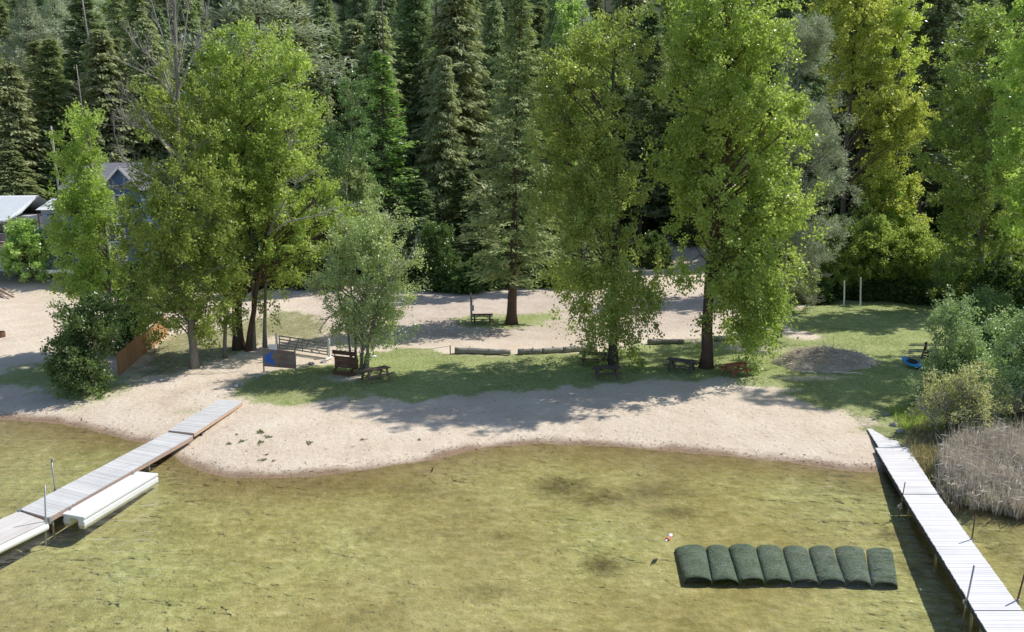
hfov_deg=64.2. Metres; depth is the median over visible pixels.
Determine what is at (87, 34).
dead tree
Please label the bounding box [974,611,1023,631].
dock section
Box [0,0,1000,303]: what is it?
hillside
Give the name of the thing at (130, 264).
undergrowth shrub
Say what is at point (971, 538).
dock pole
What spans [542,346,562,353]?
log
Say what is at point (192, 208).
conifer tree
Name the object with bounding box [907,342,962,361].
kayak rack
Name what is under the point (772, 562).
tunnel
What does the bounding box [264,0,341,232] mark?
conifer tree
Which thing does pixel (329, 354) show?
gate post
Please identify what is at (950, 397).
shrub
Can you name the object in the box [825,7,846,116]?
conifer tree
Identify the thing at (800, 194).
conifer tree
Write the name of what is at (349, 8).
conifer tree
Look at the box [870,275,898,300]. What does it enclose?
undergrowth shrub
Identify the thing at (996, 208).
conifer tree
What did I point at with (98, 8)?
conifer tree
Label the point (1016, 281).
undergrowth shrub
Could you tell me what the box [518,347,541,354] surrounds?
log
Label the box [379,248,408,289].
undergrowth shrub
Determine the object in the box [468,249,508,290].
undergrowth shrub
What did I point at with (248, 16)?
conifer tree
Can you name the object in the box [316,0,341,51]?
conifer tree
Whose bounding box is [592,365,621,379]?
picnic table
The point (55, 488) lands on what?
dock pole
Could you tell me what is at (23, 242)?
shrub
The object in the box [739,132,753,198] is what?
conifer tree
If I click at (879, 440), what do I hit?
dock section
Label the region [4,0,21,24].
conifer tree
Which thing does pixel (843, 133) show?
conifer tree
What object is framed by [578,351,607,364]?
picnic table
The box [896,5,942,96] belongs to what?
conifer tree
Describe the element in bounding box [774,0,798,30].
conifer tree
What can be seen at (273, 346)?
sign
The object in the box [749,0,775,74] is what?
conifer tree
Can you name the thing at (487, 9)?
conifer tree
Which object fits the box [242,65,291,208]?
conifer tree
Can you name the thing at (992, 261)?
undergrowth shrub
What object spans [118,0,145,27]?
conifer tree
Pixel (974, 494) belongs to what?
young reeds
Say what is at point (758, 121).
conifer tree
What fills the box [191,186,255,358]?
poplar tree
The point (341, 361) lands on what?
picnic table
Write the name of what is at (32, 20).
conifer tree
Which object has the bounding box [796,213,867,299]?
shrub
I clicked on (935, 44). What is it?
conifer tree
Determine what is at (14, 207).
house
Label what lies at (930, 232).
undergrowth shrub
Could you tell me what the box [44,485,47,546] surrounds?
dock pole
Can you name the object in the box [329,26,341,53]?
conifer tree
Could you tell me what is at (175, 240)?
cottonwood tree
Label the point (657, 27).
conifer tree
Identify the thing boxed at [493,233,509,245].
undergrowth shrub
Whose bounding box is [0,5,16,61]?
conifer tree
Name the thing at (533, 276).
undergrowth shrub
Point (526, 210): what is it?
conifer tree
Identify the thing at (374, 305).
alder tree
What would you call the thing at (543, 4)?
conifer tree
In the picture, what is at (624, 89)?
conifer tree
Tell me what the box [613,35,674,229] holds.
conifer tree
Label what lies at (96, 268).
cottonwood tree
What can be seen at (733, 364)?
picnic table
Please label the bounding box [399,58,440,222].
conifer tree
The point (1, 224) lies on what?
window
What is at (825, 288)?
undergrowth shrub
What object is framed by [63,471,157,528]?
swim float
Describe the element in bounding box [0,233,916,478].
beach
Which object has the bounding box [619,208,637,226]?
undergrowth shrub
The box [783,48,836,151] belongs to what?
conifer tree
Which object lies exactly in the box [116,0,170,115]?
conifer tree
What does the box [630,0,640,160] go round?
dead tree
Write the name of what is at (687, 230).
undergrowth shrub
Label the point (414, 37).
conifer tree
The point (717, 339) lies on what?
log
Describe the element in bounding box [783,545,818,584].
tunnel
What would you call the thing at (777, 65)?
conifer tree
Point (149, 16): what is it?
conifer tree
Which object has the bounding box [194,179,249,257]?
conifer tree
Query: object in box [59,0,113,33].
conifer tree
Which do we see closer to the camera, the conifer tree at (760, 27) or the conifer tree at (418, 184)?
the conifer tree at (418, 184)
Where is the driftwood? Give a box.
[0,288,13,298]
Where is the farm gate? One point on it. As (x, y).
(306, 345)
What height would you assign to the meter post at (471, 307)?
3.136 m
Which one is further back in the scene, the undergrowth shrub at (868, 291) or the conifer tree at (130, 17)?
the conifer tree at (130, 17)
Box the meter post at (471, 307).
[470,292,473,324]
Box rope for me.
[373,345,446,349]
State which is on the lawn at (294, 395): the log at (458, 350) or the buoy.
the log at (458, 350)
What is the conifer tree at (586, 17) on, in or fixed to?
on the hillside
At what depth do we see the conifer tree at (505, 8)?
180.44 m
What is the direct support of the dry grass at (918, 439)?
on the lake bed
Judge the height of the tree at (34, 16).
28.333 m
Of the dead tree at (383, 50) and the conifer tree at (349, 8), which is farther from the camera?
the conifer tree at (349, 8)
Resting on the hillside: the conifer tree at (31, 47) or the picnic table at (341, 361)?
the conifer tree at (31, 47)
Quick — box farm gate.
[279,335,327,354]
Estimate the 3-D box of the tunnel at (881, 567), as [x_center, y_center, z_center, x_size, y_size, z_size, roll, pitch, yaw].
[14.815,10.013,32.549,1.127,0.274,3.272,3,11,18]
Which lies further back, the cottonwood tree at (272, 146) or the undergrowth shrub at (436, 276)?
the undergrowth shrub at (436, 276)
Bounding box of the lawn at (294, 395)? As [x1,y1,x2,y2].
[0,300,1015,492]
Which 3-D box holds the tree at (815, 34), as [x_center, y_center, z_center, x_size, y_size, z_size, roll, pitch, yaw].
[24.003,-10.969,65.802,8.040,26.424,8.513,0,10,0]
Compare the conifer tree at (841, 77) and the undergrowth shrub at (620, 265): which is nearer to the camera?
the undergrowth shrub at (620, 265)
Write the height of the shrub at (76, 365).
8.345 m
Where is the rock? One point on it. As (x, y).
(900, 431)
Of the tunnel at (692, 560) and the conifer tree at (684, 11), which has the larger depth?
the conifer tree at (684, 11)
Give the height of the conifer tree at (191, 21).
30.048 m
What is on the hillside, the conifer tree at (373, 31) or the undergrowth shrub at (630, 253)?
the conifer tree at (373, 31)
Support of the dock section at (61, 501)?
on the lake bed
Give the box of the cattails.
[919,414,1023,520]
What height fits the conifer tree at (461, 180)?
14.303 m
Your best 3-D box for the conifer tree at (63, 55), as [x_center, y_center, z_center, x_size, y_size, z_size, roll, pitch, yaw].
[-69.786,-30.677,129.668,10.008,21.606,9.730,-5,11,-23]
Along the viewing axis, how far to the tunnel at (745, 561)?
32.73 m
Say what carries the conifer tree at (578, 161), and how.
on the hillside
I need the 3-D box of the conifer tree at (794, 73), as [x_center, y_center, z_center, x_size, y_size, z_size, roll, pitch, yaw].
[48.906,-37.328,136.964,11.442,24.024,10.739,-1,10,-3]
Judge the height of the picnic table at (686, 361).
0.781 m
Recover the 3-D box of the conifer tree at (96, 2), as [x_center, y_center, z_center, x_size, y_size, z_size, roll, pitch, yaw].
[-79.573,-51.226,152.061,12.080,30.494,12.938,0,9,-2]
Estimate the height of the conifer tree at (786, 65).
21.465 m
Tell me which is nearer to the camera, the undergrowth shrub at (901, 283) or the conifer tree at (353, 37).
the undergrowth shrub at (901, 283)
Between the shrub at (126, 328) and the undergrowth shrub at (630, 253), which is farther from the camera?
the undergrowth shrub at (630, 253)
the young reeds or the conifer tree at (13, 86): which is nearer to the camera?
the young reeds
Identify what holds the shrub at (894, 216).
on the hillside
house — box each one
[0,195,71,270]
[39,163,176,278]
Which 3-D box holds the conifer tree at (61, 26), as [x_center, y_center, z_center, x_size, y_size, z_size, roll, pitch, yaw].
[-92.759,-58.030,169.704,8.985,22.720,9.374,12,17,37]
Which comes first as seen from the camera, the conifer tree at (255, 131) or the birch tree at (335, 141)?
the birch tree at (335, 141)
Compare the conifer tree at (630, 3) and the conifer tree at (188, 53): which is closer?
the conifer tree at (188, 53)
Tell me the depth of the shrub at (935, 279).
82.54 m
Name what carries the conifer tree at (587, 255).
on the beach
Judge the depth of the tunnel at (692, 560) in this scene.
32.77 m
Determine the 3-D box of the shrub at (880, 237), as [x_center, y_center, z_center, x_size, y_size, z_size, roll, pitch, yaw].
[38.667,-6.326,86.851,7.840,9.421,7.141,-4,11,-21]
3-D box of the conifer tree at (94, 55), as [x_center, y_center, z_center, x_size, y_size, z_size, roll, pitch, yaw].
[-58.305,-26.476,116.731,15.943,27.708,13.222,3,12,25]
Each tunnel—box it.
[674,544,711,583]
[706,545,738,584]
[729,544,764,583]
[756,545,791,584]
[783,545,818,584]
[808,545,845,585]
[834,546,871,587]
[866,547,897,587]
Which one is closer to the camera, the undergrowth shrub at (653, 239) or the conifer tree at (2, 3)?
the undergrowth shrub at (653, 239)
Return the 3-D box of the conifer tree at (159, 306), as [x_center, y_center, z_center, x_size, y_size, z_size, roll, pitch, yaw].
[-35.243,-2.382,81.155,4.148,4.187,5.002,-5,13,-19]
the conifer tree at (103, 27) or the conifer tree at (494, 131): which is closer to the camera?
the conifer tree at (494, 131)
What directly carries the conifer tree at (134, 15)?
on the hillside
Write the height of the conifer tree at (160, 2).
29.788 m
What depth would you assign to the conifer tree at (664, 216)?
122.33 m
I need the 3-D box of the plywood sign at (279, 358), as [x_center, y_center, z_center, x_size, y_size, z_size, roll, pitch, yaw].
[-16.150,3.089,56.626,2.844,2.376,0.139,4,11,21]
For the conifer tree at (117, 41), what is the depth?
120.41 m
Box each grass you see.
[885,404,972,431]
[903,417,962,484]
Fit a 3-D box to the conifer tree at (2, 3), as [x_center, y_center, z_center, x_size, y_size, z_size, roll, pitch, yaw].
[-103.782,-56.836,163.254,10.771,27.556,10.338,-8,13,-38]
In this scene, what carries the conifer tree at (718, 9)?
on the hillside
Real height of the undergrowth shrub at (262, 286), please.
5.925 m
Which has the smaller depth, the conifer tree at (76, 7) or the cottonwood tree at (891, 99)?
the cottonwood tree at (891, 99)
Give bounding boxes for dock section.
[0,512,48,552]
[17,432,192,541]
[168,399,242,436]
[867,429,900,447]
[875,447,936,505]
[903,495,1021,631]
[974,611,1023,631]
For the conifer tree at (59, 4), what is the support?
on the hillside
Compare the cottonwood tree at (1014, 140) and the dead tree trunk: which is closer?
the cottonwood tree at (1014, 140)
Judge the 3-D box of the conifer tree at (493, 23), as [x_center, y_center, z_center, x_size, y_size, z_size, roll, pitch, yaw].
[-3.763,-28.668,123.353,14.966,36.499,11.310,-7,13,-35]
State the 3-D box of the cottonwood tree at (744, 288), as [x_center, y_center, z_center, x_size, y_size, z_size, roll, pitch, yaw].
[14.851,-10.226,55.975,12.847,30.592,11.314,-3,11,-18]
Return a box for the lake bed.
[0,419,1023,631]
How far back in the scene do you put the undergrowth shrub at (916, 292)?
83.49 m
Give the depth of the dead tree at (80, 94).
104.58 m
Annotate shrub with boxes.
[0,216,55,282]
[36,287,132,401]
[94,277,161,355]
[111,260,137,292]
[115,258,172,293]
[216,264,259,288]
[249,243,287,289]
[287,247,326,289]
[304,265,344,290]
[351,240,373,278]
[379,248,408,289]
[401,217,462,292]
[404,260,424,289]
[422,252,457,293]
[439,261,484,294]
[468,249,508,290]
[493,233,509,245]
[497,238,529,278]
[519,251,556,288]
[596,224,626,253]
[603,254,632,276]
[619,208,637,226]
[625,242,637,261]
[631,230,673,268]
[668,208,707,246]
[724,253,768,279]
[761,229,796,261]
[776,253,826,310]
[784,285,818,302]
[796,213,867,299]
[797,280,839,304]
[831,280,854,299]
[835,212,914,282]
[847,280,880,301]
[848,164,926,278]
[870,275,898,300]
[883,276,917,302]
[890,277,944,304]
[891,218,950,281]
[897,284,997,405]
[904,359,1004,437]
[917,278,944,304]
[921,198,951,228]
[925,229,939,243]
[925,249,970,305]
[936,241,963,261]
[940,273,969,307]
[958,281,1023,366]
[960,256,1018,317]
[963,248,994,277]
[973,376,1023,431]
[978,229,999,260]
[978,304,1023,429]
[993,267,1023,313]
[1003,251,1023,267]
[1008,287,1023,322]
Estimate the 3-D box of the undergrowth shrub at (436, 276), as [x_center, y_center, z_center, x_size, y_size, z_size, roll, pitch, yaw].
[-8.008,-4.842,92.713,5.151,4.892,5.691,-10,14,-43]
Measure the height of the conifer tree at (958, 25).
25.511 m
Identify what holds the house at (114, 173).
on the beach
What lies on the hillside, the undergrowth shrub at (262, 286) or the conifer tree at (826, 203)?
the conifer tree at (826, 203)
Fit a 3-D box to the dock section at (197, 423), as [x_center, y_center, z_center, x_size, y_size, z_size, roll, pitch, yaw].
[-17.727,6.060,47.558,1.700,0.726,5.932,2,10,8]
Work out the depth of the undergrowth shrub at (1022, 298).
72.26 m
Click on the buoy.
(669, 536)
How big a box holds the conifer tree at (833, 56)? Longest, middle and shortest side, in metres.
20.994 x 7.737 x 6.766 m
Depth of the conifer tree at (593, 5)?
232.75 m
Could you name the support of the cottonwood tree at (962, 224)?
on the lawn at (294, 395)
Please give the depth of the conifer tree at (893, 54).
119.19 m
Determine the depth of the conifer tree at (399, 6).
203.06 m
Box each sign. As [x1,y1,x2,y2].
[262,345,296,374]
[268,344,277,349]
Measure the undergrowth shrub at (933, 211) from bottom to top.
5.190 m
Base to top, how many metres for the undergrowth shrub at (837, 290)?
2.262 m
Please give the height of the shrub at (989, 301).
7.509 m
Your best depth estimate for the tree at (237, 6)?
108.50 m
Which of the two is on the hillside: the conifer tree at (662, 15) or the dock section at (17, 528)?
the conifer tree at (662, 15)
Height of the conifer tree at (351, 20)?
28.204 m
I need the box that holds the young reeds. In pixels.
[929,458,1023,517]
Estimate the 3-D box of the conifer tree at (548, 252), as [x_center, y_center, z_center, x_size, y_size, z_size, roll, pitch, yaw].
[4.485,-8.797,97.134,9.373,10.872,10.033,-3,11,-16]
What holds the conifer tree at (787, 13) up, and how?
on the hillside
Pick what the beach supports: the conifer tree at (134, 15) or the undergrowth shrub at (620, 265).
the undergrowth shrub at (620, 265)
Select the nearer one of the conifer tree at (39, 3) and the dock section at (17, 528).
the dock section at (17, 528)
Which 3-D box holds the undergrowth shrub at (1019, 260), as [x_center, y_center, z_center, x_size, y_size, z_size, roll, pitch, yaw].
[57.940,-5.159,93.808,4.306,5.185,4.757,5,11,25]
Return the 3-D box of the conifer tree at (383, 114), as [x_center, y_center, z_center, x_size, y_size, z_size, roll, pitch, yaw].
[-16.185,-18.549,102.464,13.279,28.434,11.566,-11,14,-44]
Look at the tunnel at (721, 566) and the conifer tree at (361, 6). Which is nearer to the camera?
the tunnel at (721, 566)
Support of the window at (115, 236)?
in the house at (114, 173)
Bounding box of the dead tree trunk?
[50,126,58,190]
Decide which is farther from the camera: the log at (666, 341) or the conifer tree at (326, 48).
the conifer tree at (326, 48)
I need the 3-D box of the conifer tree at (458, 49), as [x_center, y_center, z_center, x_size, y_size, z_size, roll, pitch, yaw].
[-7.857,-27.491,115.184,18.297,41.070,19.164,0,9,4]
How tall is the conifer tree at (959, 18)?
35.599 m
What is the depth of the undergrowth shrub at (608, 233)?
120.41 m
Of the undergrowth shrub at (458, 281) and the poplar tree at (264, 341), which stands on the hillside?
the undergrowth shrub at (458, 281)
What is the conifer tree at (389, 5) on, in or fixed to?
on the hillside
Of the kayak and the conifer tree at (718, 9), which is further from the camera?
the conifer tree at (718, 9)
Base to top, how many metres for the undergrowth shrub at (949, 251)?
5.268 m
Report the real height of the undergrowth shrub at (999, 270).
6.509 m
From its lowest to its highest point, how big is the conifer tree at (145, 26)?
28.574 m
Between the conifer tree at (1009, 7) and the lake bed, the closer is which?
the lake bed
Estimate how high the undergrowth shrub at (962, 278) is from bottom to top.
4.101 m
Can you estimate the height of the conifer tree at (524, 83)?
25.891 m
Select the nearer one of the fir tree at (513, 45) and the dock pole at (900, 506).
the dock pole at (900, 506)
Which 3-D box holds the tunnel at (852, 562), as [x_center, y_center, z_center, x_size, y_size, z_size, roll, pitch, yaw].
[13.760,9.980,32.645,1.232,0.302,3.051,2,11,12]
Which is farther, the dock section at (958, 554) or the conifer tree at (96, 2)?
the conifer tree at (96, 2)
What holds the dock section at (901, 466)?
on the lake bed
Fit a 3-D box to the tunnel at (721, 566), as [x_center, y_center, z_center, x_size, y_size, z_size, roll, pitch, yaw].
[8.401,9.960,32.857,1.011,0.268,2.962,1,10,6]
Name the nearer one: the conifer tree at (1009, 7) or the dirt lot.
the dirt lot
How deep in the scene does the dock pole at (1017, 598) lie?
27.78 m
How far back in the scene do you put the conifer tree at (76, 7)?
125.21 m
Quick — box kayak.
[901,356,922,367]
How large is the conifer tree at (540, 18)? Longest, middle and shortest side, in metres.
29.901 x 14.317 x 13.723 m
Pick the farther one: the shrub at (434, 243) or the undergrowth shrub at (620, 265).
the undergrowth shrub at (620, 265)
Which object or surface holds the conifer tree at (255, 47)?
on the hillside
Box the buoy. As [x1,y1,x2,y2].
[665,533,672,541]
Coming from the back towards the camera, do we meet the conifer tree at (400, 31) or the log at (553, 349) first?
the conifer tree at (400, 31)
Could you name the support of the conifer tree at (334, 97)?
on the hillside
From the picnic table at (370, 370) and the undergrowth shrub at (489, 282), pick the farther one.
the undergrowth shrub at (489, 282)
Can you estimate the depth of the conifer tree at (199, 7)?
151.16 m
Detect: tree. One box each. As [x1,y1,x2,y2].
[0,0,18,63]
[0,0,24,56]
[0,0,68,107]
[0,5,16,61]
[0,22,13,62]
[0,61,63,201]
[0,150,55,212]
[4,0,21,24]
[9,40,72,190]
[14,0,53,46]
[15,49,46,120]
[16,1,60,41]
[21,38,88,200]
[25,0,82,89]
[28,0,62,95]
[37,97,133,350]
[49,0,115,44]
[52,0,70,52]
[54,53,78,154]
[55,0,106,140]
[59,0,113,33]
[64,29,152,169]
[67,64,98,150]
[72,76,102,149]
[82,0,96,90]
[87,37,152,161]
[91,0,110,22]
[96,0,253,368]
[96,24,131,136]
[104,0,135,72]
[112,18,186,205]
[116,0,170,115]
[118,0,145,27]
[121,0,155,10]
[127,0,141,27]
[143,9,196,184]
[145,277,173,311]
[146,0,178,39]
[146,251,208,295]
[147,6,173,90]
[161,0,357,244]
[165,104,222,222]
[169,0,211,149]
[174,12,373,351]
[175,43,213,160]
[183,0,212,86]
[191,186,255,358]
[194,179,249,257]
[198,32,251,192]
[205,0,226,39]
[206,104,257,179]
[212,0,255,127]
[226,168,281,350]
[241,21,268,128]
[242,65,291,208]
[243,175,306,347]
[258,0,283,34]
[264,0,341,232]
[288,68,359,263]
[302,183,432,369]
[303,18,354,138]
[307,0,341,61]
[308,63,395,288]
[315,30,331,110]
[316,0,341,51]
[320,149,378,279]
[327,52,355,173]
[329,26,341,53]
[332,22,379,135]
[336,0,350,31]
[338,0,377,36]
[338,19,372,137]
[339,10,417,234]
[343,0,372,25]
[348,51,426,242]
[373,0,405,69]
[375,196,411,255]
[379,0,434,195]
[381,0,395,166]
[387,41,411,137]
[391,0,440,52]
[394,20,406,42]
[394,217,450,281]
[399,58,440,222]
[399,179,452,254]
[402,0,521,253]
[412,55,475,254]
[426,0,443,48]
[438,166,495,263]
[452,197,509,262]
[456,0,577,324]
[458,0,484,82]
[470,1,521,227]
[472,91,525,205]
[478,0,489,22]
[481,0,504,51]
[499,0,540,105]
[505,118,539,238]
[509,42,538,139]
[510,5,553,116]
[514,1,549,111]
[515,0,547,62]
[515,2,675,372]
[517,70,545,188]
[519,200,578,285]
[525,0,567,232]
[528,47,599,243]
[549,0,618,264]
[556,232,604,287]
[576,0,592,26]
[585,0,604,25]
[598,49,646,199]
[600,14,629,113]
[612,0,651,82]
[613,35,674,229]
[616,10,669,159]
[618,0,627,113]
[619,98,665,239]
[628,0,832,375]
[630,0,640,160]
[638,76,708,238]
[656,0,682,84]
[670,0,694,22]
[675,47,746,220]
[693,2,723,36]
[732,52,770,202]
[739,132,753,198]
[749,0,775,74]
[755,57,797,191]
[766,0,838,243]
[768,10,864,337]
[772,147,822,221]
[773,0,801,83]
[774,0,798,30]
[780,29,797,84]
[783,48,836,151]
[788,63,830,103]
[801,0,940,283]
[803,55,849,211]
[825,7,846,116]
[825,10,888,209]
[825,46,865,167]
[827,41,842,134]
[850,0,945,188]
[872,0,983,224]
[873,0,933,181]
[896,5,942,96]
[906,0,998,166]
[908,1,1023,301]
[938,0,978,74]
[939,0,1023,203]
[948,115,1023,243]
[977,0,999,25]
[979,0,1023,248]
[984,2,996,32]
[987,180,1023,264]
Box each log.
[455,346,510,354]
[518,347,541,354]
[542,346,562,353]
[563,345,596,352]
[647,338,684,344]
[712,333,775,341]
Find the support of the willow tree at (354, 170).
on the beach
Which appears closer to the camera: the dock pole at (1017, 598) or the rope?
the dock pole at (1017, 598)
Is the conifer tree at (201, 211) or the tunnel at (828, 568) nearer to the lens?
the tunnel at (828, 568)
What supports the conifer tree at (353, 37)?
on the hillside
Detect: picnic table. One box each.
[331,350,358,375]
[356,365,394,382]
[472,314,492,323]
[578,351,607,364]
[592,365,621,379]
[664,357,698,373]
[718,361,753,377]
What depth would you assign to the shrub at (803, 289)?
78.76 m
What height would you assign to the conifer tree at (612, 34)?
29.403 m
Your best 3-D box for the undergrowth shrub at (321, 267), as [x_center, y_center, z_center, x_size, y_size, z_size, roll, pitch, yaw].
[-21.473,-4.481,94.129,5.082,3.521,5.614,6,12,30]
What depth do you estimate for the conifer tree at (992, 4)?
164.71 m
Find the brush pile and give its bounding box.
[769,339,882,374]
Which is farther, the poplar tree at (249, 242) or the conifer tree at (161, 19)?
the conifer tree at (161, 19)
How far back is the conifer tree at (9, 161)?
105.44 m
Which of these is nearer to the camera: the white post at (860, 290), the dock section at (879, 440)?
the dock section at (879, 440)
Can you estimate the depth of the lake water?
39.32 m
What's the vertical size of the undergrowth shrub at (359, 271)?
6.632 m
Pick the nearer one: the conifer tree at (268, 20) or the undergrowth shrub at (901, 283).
the undergrowth shrub at (901, 283)
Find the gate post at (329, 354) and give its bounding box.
[328,339,330,356]
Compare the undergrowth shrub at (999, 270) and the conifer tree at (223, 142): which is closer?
the undergrowth shrub at (999, 270)
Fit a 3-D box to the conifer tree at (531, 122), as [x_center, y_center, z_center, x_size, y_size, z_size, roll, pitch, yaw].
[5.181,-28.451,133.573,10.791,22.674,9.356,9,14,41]
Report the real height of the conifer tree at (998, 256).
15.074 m
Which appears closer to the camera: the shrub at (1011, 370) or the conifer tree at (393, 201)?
the shrub at (1011, 370)
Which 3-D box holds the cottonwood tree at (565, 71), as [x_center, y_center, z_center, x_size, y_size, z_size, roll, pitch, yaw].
[5.873,-6.854,57.358,11.338,28.828,9.906,0,10,0]
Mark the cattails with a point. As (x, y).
(990, 461)
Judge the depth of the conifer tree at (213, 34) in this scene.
124.59 m
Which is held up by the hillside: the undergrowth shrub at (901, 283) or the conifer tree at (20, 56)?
the conifer tree at (20, 56)
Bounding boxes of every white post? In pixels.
[843,281,844,305]
[860,277,861,306]
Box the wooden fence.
[116,315,167,374]
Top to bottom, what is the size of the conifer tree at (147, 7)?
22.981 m
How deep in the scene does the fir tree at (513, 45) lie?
70.52 m
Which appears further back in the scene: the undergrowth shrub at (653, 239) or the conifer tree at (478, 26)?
the conifer tree at (478, 26)
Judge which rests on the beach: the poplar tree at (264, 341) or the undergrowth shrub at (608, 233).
the poplar tree at (264, 341)
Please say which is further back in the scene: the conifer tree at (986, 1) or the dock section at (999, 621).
the conifer tree at (986, 1)
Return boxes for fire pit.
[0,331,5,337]
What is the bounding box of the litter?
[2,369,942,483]
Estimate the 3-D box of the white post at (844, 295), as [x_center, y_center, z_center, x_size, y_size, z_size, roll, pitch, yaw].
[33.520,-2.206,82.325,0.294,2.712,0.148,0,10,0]
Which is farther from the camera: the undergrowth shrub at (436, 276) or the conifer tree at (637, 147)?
the conifer tree at (637, 147)
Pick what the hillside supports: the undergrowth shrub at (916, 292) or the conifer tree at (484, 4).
the conifer tree at (484, 4)
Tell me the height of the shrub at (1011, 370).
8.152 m
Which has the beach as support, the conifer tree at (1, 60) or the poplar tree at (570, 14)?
the poplar tree at (570, 14)
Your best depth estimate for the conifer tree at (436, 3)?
230.12 m
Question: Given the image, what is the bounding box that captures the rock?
[896,429,904,433]
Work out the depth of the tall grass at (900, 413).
46.58 m
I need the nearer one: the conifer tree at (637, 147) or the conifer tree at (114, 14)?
the conifer tree at (637, 147)
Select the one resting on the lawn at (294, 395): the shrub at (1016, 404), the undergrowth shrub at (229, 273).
the shrub at (1016, 404)
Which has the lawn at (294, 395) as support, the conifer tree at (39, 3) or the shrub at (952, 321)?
the shrub at (952, 321)
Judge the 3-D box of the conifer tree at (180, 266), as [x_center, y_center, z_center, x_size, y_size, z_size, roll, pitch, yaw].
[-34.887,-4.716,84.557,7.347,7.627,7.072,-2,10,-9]
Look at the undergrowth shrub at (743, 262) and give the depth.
93.08 m
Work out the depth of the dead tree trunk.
104.02 m
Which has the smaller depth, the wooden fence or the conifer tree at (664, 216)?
the wooden fence
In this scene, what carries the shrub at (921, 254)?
on the hillside
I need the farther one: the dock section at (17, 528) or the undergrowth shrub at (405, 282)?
the undergrowth shrub at (405, 282)
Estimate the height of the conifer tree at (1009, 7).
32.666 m
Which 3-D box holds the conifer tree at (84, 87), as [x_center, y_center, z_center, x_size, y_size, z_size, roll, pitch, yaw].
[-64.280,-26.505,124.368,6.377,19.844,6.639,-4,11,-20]
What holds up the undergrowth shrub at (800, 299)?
on the lawn at (294, 395)
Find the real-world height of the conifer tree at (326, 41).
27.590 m
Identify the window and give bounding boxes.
[0,223,5,233]
[105,224,125,241]
[110,246,127,263]
[114,195,126,211]
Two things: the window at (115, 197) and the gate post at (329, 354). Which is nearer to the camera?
the gate post at (329, 354)
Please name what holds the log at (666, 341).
on the lawn at (294, 395)
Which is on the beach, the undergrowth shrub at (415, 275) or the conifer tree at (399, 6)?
the undergrowth shrub at (415, 275)
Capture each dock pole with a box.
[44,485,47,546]
[51,459,56,491]
[898,482,905,518]
[960,565,974,630]
[970,515,975,542]
[1015,574,1023,604]
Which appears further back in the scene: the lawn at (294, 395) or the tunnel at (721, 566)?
the lawn at (294, 395)
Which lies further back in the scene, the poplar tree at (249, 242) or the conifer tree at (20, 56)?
the conifer tree at (20, 56)
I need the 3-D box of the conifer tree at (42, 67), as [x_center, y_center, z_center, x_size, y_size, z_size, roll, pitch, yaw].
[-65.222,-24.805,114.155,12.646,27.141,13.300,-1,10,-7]
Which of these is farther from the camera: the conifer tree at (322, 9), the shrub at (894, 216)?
the conifer tree at (322, 9)
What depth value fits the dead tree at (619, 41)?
135.01 m
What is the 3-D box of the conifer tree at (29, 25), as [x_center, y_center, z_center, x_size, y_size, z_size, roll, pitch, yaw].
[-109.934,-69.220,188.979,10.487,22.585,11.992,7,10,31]
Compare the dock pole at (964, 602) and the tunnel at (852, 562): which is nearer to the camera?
the dock pole at (964, 602)
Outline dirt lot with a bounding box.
[309,291,735,344]
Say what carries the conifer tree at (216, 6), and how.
on the hillside
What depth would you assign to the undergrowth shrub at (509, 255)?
98.46 m
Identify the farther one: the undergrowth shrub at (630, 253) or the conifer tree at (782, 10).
the conifer tree at (782, 10)
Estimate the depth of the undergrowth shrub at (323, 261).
93.13 m
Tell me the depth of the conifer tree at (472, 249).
98.04 m
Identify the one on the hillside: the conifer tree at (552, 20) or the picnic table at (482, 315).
the conifer tree at (552, 20)
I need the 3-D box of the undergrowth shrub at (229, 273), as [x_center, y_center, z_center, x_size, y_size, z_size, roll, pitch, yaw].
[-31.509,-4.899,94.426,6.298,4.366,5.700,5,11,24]
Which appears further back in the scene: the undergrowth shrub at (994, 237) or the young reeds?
the undergrowth shrub at (994, 237)
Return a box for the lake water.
[0,420,1023,619]
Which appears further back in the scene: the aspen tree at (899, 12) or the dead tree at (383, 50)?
the dead tree at (383, 50)
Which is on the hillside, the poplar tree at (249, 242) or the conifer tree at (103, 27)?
the conifer tree at (103, 27)
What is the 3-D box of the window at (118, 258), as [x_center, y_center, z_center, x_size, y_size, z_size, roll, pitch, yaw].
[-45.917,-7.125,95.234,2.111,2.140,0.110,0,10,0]
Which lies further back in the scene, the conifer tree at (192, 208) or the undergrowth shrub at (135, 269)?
the conifer tree at (192, 208)
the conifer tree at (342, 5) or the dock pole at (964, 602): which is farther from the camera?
the conifer tree at (342, 5)
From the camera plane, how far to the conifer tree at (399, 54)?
140.29 m
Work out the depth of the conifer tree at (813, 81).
113.14 m
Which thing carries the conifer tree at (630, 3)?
on the hillside
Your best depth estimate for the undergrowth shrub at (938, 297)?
83.35 m

